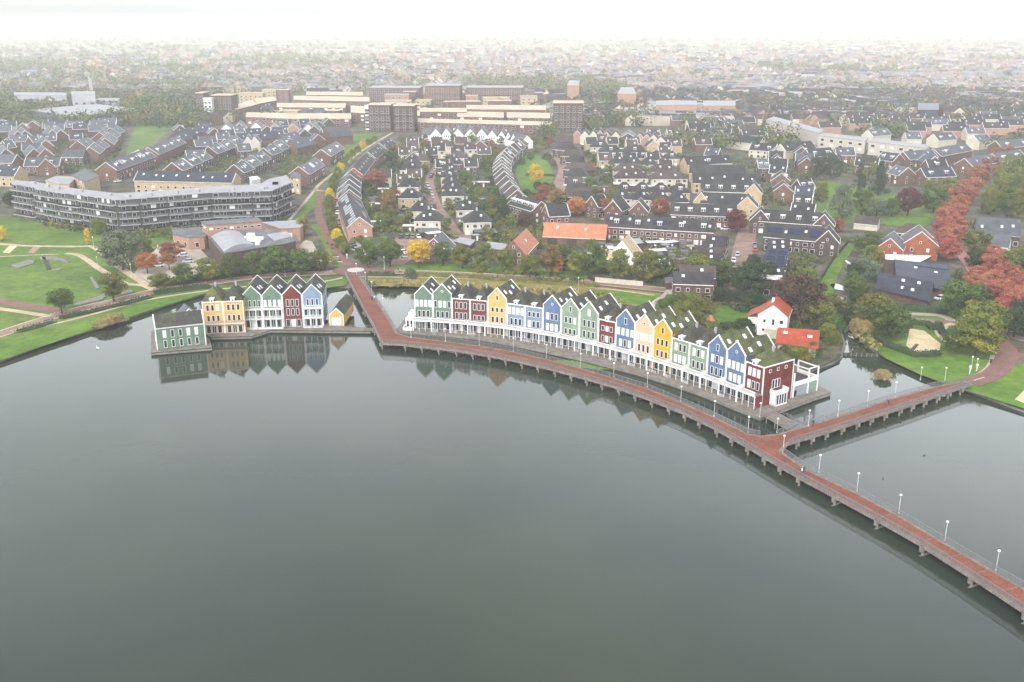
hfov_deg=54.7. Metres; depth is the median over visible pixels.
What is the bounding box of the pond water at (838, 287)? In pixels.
[830,283,843,289]
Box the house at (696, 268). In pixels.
[679,264,715,291]
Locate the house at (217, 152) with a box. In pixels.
[205,143,227,162]
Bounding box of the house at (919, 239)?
[900,225,939,260]
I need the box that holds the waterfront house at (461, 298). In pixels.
[450,281,479,333]
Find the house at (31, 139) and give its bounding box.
[25,136,38,142]
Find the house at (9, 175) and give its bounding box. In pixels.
[0,166,28,186]
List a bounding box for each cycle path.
[0,298,66,313]
[314,191,352,265]
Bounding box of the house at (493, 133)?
[487,127,498,143]
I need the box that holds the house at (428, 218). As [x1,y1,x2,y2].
[413,206,443,231]
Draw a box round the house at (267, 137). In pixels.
[260,131,282,145]
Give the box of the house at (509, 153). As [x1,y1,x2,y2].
[496,149,514,166]
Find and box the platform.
[151,330,211,355]
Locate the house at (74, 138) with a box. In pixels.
[69,133,83,145]
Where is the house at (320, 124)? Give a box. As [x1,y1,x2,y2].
[312,120,324,127]
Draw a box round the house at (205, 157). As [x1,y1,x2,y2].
[191,150,212,169]
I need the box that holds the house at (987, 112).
[978,111,996,113]
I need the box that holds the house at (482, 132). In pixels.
[476,125,488,141]
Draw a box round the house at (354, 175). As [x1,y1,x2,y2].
[340,170,361,192]
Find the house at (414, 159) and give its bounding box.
[403,155,421,165]
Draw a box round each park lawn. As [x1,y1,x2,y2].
[0,216,347,360]
[816,180,938,223]
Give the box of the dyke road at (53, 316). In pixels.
[0,270,1023,341]
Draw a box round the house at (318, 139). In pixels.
[310,133,324,147]
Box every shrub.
[323,194,333,202]
[324,200,334,209]
[324,208,336,218]
[325,188,334,196]
[326,215,336,226]
[327,182,335,190]
[327,221,338,233]
[328,176,336,185]
[330,228,342,239]
[331,171,338,178]
[333,236,346,247]
[334,166,342,174]
[337,162,344,169]
[339,241,352,253]
[340,158,348,165]
[344,152,352,159]
[349,149,355,155]
[354,145,361,151]
[359,141,365,147]
[371,135,377,140]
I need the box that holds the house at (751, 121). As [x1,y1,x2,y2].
[732,117,755,125]
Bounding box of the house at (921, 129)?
[904,124,926,137]
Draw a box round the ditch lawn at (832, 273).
[819,244,853,296]
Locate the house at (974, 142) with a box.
[966,134,990,149]
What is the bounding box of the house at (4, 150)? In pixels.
[0,145,13,153]
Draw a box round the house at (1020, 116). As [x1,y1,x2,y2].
[1013,114,1023,119]
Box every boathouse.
[177,303,192,311]
[329,294,353,325]
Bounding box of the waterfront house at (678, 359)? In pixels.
[663,322,709,379]
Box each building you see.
[9,178,295,231]
[14,92,67,105]
[45,176,75,187]
[71,91,95,105]
[72,169,100,190]
[95,149,156,181]
[96,98,119,105]
[133,171,240,191]
[146,136,185,164]
[171,227,207,249]
[201,217,262,247]
[208,229,296,268]
[235,100,256,117]
[239,92,265,102]
[246,112,290,126]
[249,176,260,183]
[254,96,276,109]
[262,89,277,101]
[262,220,303,240]
[271,175,290,181]
[275,109,300,112]
[277,89,290,102]
[277,103,345,112]
[288,157,324,184]
[289,172,300,194]
[290,113,350,127]
[291,236,299,249]
[294,96,369,110]
[306,91,362,96]
[312,141,344,165]
[322,126,352,144]
[326,109,341,112]
[338,192,372,240]
[345,153,374,178]
[351,105,365,122]
[366,143,385,166]
[378,138,396,157]
[384,94,408,99]
[385,100,411,102]
[403,91,415,97]
[415,99,432,106]
[417,228,439,237]
[418,118,551,134]
[419,108,466,118]
[443,101,449,107]
[450,100,480,107]
[454,237,475,249]
[457,111,503,119]
[466,95,477,100]
[466,105,545,120]
[474,228,497,237]
[483,96,508,104]
[487,241,507,255]
[488,100,511,104]
[507,112,549,121]
[507,194,545,223]
[519,95,537,104]
[535,92,542,98]
[567,80,578,98]
[605,214,716,245]
[618,87,635,105]
[619,238,643,249]
[624,107,655,113]
[656,101,696,109]
[664,277,671,289]
[670,202,736,228]
[680,155,732,173]
[689,164,745,181]
[691,173,760,192]
[700,181,752,193]
[700,192,745,204]
[703,101,735,109]
[757,209,822,233]
[762,223,826,254]
[766,117,823,144]
[817,133,867,153]
[867,138,929,155]
[917,103,938,115]
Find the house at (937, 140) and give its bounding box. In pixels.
[926,132,956,147]
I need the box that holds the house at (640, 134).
[636,131,643,144]
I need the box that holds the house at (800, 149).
[793,145,807,160]
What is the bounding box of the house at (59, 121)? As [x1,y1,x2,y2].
[48,119,67,130]
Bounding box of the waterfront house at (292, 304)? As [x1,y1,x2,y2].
[282,274,305,326]
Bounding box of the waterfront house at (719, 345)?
[699,326,753,394]
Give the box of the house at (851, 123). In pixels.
[846,118,873,129]
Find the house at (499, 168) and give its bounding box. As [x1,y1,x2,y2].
[492,164,512,181]
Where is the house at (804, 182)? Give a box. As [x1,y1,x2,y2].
[791,178,815,197]
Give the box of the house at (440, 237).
[421,232,455,260]
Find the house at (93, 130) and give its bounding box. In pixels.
[88,124,107,137]
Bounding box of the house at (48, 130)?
[42,126,55,133]
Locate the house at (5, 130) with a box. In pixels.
[0,125,12,137]
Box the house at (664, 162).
[657,160,672,164]
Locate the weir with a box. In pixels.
[843,352,878,356]
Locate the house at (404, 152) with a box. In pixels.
[398,147,411,161]
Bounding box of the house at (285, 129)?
[270,127,288,133]
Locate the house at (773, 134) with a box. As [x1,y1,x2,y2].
[765,132,783,142]
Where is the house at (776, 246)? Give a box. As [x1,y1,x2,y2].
[767,243,788,266]
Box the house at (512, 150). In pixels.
[506,145,517,164]
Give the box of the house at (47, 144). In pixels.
[36,136,54,153]
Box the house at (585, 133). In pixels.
[580,129,589,143]
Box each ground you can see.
[0,90,1023,409]
[656,298,842,372]
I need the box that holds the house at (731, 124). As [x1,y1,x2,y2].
[724,123,738,133]
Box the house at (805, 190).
[794,186,814,203]
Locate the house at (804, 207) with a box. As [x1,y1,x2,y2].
[790,203,816,211]
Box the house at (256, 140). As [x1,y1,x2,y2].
[250,134,261,150]
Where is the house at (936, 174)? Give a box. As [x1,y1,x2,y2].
[915,167,956,186]
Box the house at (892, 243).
[877,231,905,262]
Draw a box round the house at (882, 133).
[862,128,891,142]
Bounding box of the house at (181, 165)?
[162,159,192,171]
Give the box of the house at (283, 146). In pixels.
[268,140,289,157]
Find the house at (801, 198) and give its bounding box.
[793,194,812,203]
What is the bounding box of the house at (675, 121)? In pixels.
[670,115,696,126]
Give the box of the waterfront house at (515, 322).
[503,287,537,340]
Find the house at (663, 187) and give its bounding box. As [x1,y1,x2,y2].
[651,182,670,195]
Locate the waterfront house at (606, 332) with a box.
[592,303,627,359]
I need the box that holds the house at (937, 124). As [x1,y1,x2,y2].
[922,119,948,130]
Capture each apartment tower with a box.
[196,91,208,109]
[202,98,214,111]
[211,93,237,111]
[364,105,368,129]
[367,103,393,131]
[368,86,422,102]
[393,103,417,131]
[424,83,462,105]
[466,85,523,104]
[522,89,534,94]
[553,100,583,131]
[583,113,591,130]
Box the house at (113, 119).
[98,118,116,124]
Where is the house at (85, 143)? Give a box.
[70,137,92,148]
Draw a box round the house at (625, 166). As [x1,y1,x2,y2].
[612,163,643,177]
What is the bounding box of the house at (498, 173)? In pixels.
[493,168,513,186]
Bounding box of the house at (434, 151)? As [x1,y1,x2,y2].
[425,147,437,162]
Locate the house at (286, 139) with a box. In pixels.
[273,136,291,142]
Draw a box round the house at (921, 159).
[916,153,937,167]
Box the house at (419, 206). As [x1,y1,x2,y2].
[409,197,431,222]
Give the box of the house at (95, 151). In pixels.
[86,143,104,161]
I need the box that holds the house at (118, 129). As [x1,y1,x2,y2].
[108,125,124,139]
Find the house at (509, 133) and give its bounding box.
[505,129,512,145]
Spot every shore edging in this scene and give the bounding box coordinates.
[0,294,205,361]
[807,329,845,371]
[858,338,1023,412]
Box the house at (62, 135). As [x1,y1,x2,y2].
[53,126,68,143]
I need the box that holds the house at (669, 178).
[648,171,687,187]
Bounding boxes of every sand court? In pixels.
[906,329,940,351]
[1015,391,1023,402]
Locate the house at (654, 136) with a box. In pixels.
[647,132,658,140]
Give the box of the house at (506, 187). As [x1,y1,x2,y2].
[499,181,521,195]
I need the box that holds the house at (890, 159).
[877,151,904,167]
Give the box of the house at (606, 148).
[598,145,622,152]
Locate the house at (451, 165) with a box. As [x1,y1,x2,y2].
[441,160,457,172]
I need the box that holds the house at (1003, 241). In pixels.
[991,234,1011,249]
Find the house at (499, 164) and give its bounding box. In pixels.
[492,161,511,170]
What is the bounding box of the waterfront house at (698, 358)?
[681,327,724,385]
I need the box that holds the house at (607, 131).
[604,129,611,136]
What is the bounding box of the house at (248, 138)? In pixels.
[242,134,251,143]
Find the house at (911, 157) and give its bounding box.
[900,149,938,167]
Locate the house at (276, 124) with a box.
[270,121,282,127]
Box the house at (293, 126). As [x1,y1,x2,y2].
[288,121,300,132]
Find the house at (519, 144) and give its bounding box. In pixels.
[514,140,525,157]
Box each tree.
[0,225,6,241]
[1,191,13,205]
[44,287,74,313]
[83,228,90,244]
[88,218,108,234]
[94,229,144,269]
[97,272,128,301]
[133,252,159,272]
[134,234,156,255]
[147,272,173,288]
[158,241,185,254]
[159,253,177,269]
[171,262,193,285]
[192,257,220,281]
[219,253,241,278]
[241,251,262,276]
[259,243,291,274]
[287,248,314,274]
[296,216,310,232]
[310,248,329,271]
[353,241,379,266]
[355,235,364,242]
[361,178,366,189]
[363,169,385,186]
[365,186,376,196]
[365,202,372,216]
[371,212,383,219]
[373,212,386,231]
[375,239,403,266]
[380,190,397,213]
[383,208,391,224]
[383,213,390,225]
[386,151,393,161]
[387,161,396,172]
[388,207,396,222]
[390,144,395,153]
[393,189,401,200]
[394,215,403,226]
[403,209,412,222]
[405,239,431,267]
[419,176,426,188]
[420,187,429,194]
[422,134,427,144]
[422,162,429,173]
[426,150,432,160]
[432,241,451,265]
[440,217,451,230]
[442,200,452,209]
[449,243,474,267]
[453,197,461,204]
[460,171,471,181]
[465,179,472,193]
[465,188,473,196]
[467,132,473,140]
[471,242,496,267]
[473,187,484,197]
[477,201,485,211]
[480,158,489,166]
[481,198,490,212]
[481,224,494,237]
[483,172,492,179]
[483,186,493,193]
[484,159,493,165]
[487,208,500,220]
[490,194,498,201]
[491,186,499,198]
[491,201,500,217]
[494,220,504,230]
[495,248,517,270]
[496,136,503,144]
[499,197,506,209]
[500,203,510,216]
[506,213,517,226]
[517,211,534,226]
[518,254,540,277]
[527,163,543,181]
[536,184,551,197]
[540,244,564,275]
[545,135,554,145]
[545,187,567,203]
[555,244,576,269]
[566,250,587,275]
[567,196,586,215]
[578,238,608,275]
[586,177,593,189]
[587,162,596,170]
[591,187,600,193]
[599,198,610,214]
[603,172,610,184]
[605,161,615,171]
[605,249,630,278]
[629,247,660,283]
[649,197,670,216]
[654,254,671,278]
[685,253,714,264]
[711,259,735,286]
[724,209,747,231]
[728,261,765,290]
[746,254,761,263]
[747,261,777,291]
[770,275,805,298]
[771,273,828,321]
[795,267,818,282]
[803,299,836,324]
[808,156,825,177]
[816,152,833,173]
[816,182,828,202]
[816,293,849,313]
[824,154,845,179]
[828,184,855,217]
[834,217,845,231]
[842,269,864,293]
[844,262,866,278]
[846,277,870,303]
[852,163,867,189]
[852,188,874,214]
[852,291,901,326]
[853,231,885,254]
[856,160,877,180]
[856,255,881,283]
[858,244,884,263]
[864,198,889,215]
[869,160,890,195]
[871,301,916,338]
[882,198,902,215]
[895,187,923,215]
[920,186,950,212]
[922,180,938,188]
[931,216,953,231]
[932,226,957,240]
[933,204,957,219]
[934,177,959,197]
[934,233,959,251]
[935,278,987,317]
[936,238,962,261]
[940,195,957,206]
[940,325,972,352]
[945,186,965,196]
[946,222,966,240]
[948,212,967,227]
[948,311,1007,355]
[949,203,969,216]
[955,193,973,205]
[957,179,972,189]
[957,299,1012,337]
[962,171,977,184]
[962,230,993,249]
[962,273,989,284]
[963,185,979,199]
[963,248,984,265]
[964,265,988,276]
[964,284,995,300]
[969,164,986,177]
[970,176,984,187]
[972,279,992,288]
[977,169,993,181]
[978,184,1002,214]
[979,253,1002,270]
[979,268,1009,280]
[982,158,991,169]
[983,244,1006,258]
[984,163,996,173]
[985,278,1017,299]
[988,296,1016,312]
[989,178,1008,207]
[990,164,1009,185]
[991,156,1001,165]
[992,147,1005,152]
[992,248,1010,263]
[994,261,1020,277]
[998,186,1018,216]
[999,289,1023,303]
[1000,171,1014,186]
[1000,245,1023,272]
[1000,306,1023,336]
[1001,154,1018,173]
[1002,275,1023,287]
[1003,144,1014,150]
[1003,163,1017,179]
[1006,175,1023,197]
[1006,268,1023,279]
[1008,188,1023,218]
[1008,285,1023,300]
[1008,297,1023,325]
[1012,154,1023,167]
[1013,166,1023,181]
[1016,180,1023,209]
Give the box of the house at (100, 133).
[92,126,108,141]
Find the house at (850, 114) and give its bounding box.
[836,112,859,117]
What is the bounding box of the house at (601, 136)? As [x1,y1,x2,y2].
[595,134,607,140]
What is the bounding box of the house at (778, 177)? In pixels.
[771,170,790,189]
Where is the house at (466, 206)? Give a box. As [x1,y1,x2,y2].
[455,196,478,216]
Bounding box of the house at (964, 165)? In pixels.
[954,154,997,175]
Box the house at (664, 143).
[658,142,672,150]
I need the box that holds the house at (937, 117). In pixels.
[923,116,950,121]
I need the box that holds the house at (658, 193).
[649,189,668,209]
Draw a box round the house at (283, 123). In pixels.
[271,119,288,127]
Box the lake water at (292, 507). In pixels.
[0,287,1023,681]
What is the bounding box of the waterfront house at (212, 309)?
[201,282,226,333]
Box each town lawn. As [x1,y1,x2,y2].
[296,189,325,219]
[311,224,342,266]
[324,132,382,184]
[515,152,553,195]
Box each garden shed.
[367,196,378,201]
[402,224,413,231]
[425,231,440,239]
[427,203,435,208]
[471,234,479,240]
[478,181,489,186]
[598,186,608,191]
[645,240,662,247]
[649,248,666,254]
[661,240,678,247]
[662,247,676,251]
[667,253,675,260]
[674,257,687,264]
[677,240,691,246]
[679,242,687,248]
[680,249,688,254]
[686,245,694,251]
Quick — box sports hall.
[29,104,134,120]
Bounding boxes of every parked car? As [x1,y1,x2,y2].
[154,262,163,266]
[177,252,188,256]
[182,258,193,262]
[720,226,729,229]
[934,294,941,299]
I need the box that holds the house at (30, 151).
[23,145,38,159]
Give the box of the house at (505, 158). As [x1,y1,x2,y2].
[493,154,511,164]
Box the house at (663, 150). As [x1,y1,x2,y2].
[656,145,670,155]
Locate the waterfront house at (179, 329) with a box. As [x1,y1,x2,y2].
[152,309,206,349]
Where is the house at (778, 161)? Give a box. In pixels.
[768,158,787,165]
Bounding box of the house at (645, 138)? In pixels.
[640,132,650,147]
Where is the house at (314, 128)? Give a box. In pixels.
[308,123,320,135]
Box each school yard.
[134,242,211,281]
[300,240,321,261]
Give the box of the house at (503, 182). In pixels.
[497,176,519,196]
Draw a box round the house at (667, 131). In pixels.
[665,129,678,136]
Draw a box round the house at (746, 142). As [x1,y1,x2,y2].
[725,134,767,150]
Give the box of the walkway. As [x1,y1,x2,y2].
[754,404,798,430]
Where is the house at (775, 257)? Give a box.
[764,254,786,274]
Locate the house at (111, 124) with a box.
[96,122,115,127]
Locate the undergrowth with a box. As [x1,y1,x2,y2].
[118,232,1000,350]
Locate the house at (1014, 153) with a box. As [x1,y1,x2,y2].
[991,149,1023,165]
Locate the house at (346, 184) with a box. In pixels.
[338,180,360,193]
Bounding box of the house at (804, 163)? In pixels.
[797,156,814,173]
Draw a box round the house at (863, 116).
[852,115,877,120]
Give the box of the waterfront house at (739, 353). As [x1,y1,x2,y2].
[718,333,775,401]
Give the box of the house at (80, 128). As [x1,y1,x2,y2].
[72,123,88,134]
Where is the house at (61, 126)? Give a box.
[45,124,65,131]
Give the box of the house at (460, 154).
[449,148,467,160]
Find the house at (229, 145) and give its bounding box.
[217,139,235,156]
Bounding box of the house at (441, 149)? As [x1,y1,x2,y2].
[431,143,445,158]
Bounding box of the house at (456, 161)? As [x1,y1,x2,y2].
[449,154,462,172]
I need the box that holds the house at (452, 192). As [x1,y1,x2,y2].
[441,183,464,206]
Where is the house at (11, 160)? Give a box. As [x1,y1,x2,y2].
[0,154,23,167]
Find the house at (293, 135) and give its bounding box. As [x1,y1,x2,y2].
[273,131,301,141]
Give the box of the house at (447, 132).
[442,125,451,140]
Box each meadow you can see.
[126,120,179,154]
[849,315,995,390]
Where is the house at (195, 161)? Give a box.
[182,154,203,171]
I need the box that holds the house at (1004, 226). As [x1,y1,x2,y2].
[972,216,1020,246]
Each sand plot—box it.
[3,246,16,252]
[28,247,39,252]
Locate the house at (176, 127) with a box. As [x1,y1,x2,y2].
[172,123,184,133]
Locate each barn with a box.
[542,222,608,245]
[603,249,614,264]
[775,327,819,357]
[853,215,880,230]
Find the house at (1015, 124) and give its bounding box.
[996,119,1023,131]
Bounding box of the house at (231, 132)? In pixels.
[217,129,235,136]
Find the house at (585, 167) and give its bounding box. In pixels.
[563,162,594,177]
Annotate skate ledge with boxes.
[11,260,33,267]
[40,256,68,262]
[43,257,50,269]
[74,293,106,305]
[90,277,99,288]
[119,289,132,295]
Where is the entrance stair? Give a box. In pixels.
[403,309,414,330]
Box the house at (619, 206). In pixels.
[603,196,630,221]
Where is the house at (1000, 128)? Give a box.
[979,122,1009,134]
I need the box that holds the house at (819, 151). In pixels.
[802,147,835,163]
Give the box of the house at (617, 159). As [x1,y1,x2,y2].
[610,155,626,171]
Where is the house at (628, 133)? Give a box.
[618,130,635,144]
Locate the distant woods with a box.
[0,35,1023,149]
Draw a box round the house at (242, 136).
[236,132,252,140]
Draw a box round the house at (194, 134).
[179,129,200,139]
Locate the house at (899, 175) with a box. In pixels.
[886,165,915,184]
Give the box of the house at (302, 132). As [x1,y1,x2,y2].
[297,128,311,137]
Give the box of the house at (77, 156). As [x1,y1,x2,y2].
[62,149,90,165]
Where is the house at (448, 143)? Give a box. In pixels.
[436,138,453,153]
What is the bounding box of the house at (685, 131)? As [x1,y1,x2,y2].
[669,130,693,143]
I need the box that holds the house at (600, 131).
[597,128,604,133]
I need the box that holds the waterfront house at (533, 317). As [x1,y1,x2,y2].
[521,289,550,343]
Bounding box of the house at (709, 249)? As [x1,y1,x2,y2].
[697,244,723,259]
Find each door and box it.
[212,326,216,332]
[233,325,237,332]
[251,320,255,326]
[291,319,295,326]
[311,318,315,325]
[332,318,336,325]
[337,318,340,325]
[547,238,556,244]
[567,239,575,245]
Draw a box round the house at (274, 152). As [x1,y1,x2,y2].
[259,144,282,163]
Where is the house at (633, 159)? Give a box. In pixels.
[626,156,641,165]
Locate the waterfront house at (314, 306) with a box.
[302,273,327,327]
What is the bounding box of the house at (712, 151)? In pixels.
[704,147,721,155]
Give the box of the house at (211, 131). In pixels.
[206,127,216,135]
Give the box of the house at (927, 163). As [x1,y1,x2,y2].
[920,159,948,167]
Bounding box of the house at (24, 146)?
[21,143,41,158]
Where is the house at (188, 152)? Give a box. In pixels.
[185,149,205,156]
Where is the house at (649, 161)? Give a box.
[641,156,656,170]
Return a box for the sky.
[0,0,1023,24]
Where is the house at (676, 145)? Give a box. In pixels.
[667,139,681,153]
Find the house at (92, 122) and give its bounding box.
[90,120,108,124]
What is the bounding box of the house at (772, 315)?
[747,296,792,338]
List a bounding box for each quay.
[206,324,372,339]
[397,315,830,421]
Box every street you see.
[336,164,354,242]
[378,268,394,271]
[423,154,473,250]
[513,265,543,275]
[546,153,566,202]
[719,227,748,230]
[720,230,756,289]
[909,313,954,320]
[950,172,1013,331]
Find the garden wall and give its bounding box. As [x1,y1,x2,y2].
[595,277,642,285]
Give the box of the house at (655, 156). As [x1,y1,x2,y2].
[644,152,659,161]
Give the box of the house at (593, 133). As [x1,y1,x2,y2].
[589,128,596,136]
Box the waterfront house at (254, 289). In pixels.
[242,275,267,329]
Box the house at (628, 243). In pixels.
[609,234,642,264]
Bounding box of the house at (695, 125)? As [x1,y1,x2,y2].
[686,123,710,130]
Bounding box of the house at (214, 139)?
[198,135,217,143]
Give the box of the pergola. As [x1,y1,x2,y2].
[792,360,819,397]
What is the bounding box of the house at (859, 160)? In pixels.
[853,156,879,172]
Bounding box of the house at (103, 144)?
[89,139,109,155]
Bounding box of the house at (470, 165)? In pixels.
[463,158,477,175]
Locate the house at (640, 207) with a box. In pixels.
[628,198,650,215]
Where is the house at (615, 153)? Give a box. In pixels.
[609,150,618,157]
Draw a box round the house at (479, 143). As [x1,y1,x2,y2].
[475,139,486,146]
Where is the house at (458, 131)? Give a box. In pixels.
[452,125,464,141]
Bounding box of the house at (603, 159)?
[596,153,612,168]
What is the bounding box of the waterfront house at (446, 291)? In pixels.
[431,274,461,331]
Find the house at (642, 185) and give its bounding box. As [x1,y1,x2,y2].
[632,182,651,194]
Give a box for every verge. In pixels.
[371,263,587,278]
[848,301,958,321]
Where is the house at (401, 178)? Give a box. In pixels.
[397,174,411,185]
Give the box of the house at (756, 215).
[749,206,768,232]
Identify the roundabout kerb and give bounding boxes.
[347,268,364,271]
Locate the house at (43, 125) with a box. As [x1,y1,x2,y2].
[42,122,54,130]
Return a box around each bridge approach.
[960,336,1017,385]
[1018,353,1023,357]
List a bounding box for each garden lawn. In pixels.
[713,305,748,322]
[882,216,930,226]
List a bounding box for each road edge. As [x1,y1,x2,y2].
[0,270,664,330]
[0,273,664,336]
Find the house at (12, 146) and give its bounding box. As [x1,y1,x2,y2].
[1,140,16,153]
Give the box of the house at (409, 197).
[398,185,422,208]
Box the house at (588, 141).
[584,137,596,149]
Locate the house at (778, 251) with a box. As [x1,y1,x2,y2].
[766,248,788,274]
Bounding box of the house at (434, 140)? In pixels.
[431,137,442,143]
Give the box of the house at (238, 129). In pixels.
[233,126,245,133]
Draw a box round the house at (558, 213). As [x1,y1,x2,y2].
[541,203,570,224]
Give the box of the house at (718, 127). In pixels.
[710,126,726,127]
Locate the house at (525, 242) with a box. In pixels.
[501,228,538,264]
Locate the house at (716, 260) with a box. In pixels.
[685,258,718,287]
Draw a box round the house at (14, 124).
[0,121,17,127]
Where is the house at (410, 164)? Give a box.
[400,159,423,175]
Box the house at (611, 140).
[605,137,618,146]
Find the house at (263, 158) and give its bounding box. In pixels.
[249,151,271,170]
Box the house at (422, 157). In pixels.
[417,151,429,169]
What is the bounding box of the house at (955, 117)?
[943,113,961,121]
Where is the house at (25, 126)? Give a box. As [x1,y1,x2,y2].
[16,122,30,133]
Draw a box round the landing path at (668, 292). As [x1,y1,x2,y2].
[651,290,671,307]
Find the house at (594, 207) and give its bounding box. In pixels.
[584,194,606,218]
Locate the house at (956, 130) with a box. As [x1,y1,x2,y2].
[939,125,968,137]
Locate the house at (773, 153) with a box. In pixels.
[768,151,783,158]
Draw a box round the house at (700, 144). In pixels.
[691,137,712,151]
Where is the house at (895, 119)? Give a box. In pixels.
[889,118,906,128]
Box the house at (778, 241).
[767,238,789,259]
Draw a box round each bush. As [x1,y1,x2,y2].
[402,268,416,278]
[517,157,525,163]
[522,188,532,196]
[526,153,533,159]
[531,135,538,143]
[531,194,545,202]
[532,147,541,154]
[533,182,541,188]
[538,141,547,148]
[541,152,551,158]
[548,183,555,188]
[549,159,556,164]
[655,298,673,309]
[663,294,681,305]
[672,300,698,314]
[675,291,687,299]
[683,292,701,307]
[687,309,706,321]
[693,296,716,313]
[696,320,706,328]
[701,291,716,298]
[703,322,719,327]
[705,315,717,323]
[707,326,723,332]
[713,287,733,300]
[717,321,742,331]
[724,328,736,332]
[727,288,743,301]
[733,317,756,334]
[739,289,764,305]
[779,345,788,352]
[785,346,803,360]
[789,320,804,328]
[793,346,810,360]
[809,341,822,357]
[811,321,825,329]
[818,322,839,337]
[822,331,842,344]
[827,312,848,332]
[834,306,850,321]
[845,302,855,313]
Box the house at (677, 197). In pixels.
[668,191,689,211]
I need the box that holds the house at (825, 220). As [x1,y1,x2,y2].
[812,210,835,228]
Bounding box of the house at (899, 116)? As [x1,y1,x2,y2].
[891,115,909,120]
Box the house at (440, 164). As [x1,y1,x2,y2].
[435,159,448,175]
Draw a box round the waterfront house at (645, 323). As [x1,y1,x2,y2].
[628,305,674,367]
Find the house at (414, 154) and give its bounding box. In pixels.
[405,150,418,160]
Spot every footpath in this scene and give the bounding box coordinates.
[0,243,158,290]
[0,254,56,256]
[0,307,51,316]
[14,277,341,331]
[65,253,155,289]
[288,189,315,219]
[314,132,393,190]
[368,276,653,295]
[911,344,941,357]
[934,323,954,341]
[974,355,994,374]
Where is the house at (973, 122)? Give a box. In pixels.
[958,119,985,126]
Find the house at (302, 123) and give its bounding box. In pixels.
[297,119,310,127]
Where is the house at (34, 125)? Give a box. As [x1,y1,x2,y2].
[28,120,40,132]
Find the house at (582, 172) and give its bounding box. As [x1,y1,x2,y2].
[564,168,589,183]
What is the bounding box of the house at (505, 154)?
[495,151,512,169]
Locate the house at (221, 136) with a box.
[215,132,229,142]
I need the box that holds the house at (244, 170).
[224,160,254,182]
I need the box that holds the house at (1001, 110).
[989,109,1013,110]
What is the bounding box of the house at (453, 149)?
[450,147,464,154]
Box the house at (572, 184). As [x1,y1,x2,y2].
[567,182,587,187]
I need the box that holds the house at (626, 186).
[614,182,633,193]
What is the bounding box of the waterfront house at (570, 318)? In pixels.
[556,290,596,349]
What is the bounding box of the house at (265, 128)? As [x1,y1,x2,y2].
[261,125,269,130]
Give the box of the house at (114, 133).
[100,128,120,143]
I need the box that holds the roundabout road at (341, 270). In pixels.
[333,265,378,274]
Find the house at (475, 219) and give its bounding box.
[462,207,491,234]
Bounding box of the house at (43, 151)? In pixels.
[37,145,54,156]
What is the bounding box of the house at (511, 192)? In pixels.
[504,186,526,201]
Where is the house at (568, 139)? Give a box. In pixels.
[555,135,573,146]
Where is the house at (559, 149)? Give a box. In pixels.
[553,143,579,157]
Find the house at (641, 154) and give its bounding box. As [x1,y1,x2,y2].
[637,150,645,160]
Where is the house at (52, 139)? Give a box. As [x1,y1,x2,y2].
[38,133,57,146]
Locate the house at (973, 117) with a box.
[963,116,982,118]
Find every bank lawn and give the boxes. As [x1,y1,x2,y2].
[0,295,198,358]
[367,277,661,305]
[588,289,661,304]
[887,352,981,379]
[964,363,1023,407]
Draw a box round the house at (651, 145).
[644,139,657,151]
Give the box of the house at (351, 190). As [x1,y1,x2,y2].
[338,185,361,199]
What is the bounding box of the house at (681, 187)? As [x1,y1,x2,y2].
[669,183,689,200]
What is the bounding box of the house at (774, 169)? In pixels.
[768,164,787,181]
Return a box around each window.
[206,326,211,333]
[218,325,222,332]
[227,325,231,332]
[238,325,242,331]
[257,320,261,326]
[286,319,290,326]
[317,318,320,325]
[454,324,458,330]
[617,351,621,358]
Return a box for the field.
[0,25,1023,89]
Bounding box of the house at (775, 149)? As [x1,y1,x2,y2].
[767,147,779,158]
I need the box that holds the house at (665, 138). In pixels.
[662,137,678,141]
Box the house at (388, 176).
[374,169,391,187]
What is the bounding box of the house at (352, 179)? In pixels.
[339,174,360,187]
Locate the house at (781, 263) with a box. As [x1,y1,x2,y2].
[762,260,785,274]
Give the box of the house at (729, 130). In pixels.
[696,127,732,137]
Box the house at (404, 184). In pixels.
[397,175,421,194]
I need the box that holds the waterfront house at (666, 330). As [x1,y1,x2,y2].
[646,311,695,373]
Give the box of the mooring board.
[780,394,829,413]
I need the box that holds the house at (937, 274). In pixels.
[894,259,950,295]
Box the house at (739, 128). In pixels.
[736,126,767,134]
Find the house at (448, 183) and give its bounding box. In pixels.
[441,177,461,191]
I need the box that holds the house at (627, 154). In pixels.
[621,152,636,158]
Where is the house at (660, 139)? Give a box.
[656,134,664,142]
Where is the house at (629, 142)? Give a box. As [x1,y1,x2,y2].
[624,139,637,147]
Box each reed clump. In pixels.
[89,316,114,328]
[102,312,128,324]
[847,317,862,331]
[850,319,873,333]
[870,368,892,379]
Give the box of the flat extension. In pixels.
[883,254,931,274]
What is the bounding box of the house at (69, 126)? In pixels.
[66,121,82,133]
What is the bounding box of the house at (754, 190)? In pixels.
[743,180,762,204]
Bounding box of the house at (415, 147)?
[406,144,418,152]
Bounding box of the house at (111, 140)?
[102,133,117,151]
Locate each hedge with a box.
[12,318,56,333]
[56,294,153,319]
[151,282,211,294]
[158,265,329,285]
[351,236,387,241]
[364,271,394,276]
[392,232,418,237]
[402,270,599,287]
[524,173,553,175]
[731,289,774,302]
[874,334,942,356]
[901,301,949,313]
[907,318,936,330]
[935,320,951,338]
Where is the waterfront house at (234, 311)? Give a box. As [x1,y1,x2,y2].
[222,281,246,332]
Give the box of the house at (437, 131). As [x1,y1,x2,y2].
[430,125,441,140]
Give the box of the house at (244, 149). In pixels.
[235,143,252,157]
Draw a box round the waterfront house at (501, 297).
[485,279,520,337]
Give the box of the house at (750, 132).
[738,129,765,136]
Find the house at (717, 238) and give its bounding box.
[705,235,728,259]
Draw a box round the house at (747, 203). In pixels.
[736,193,758,218]

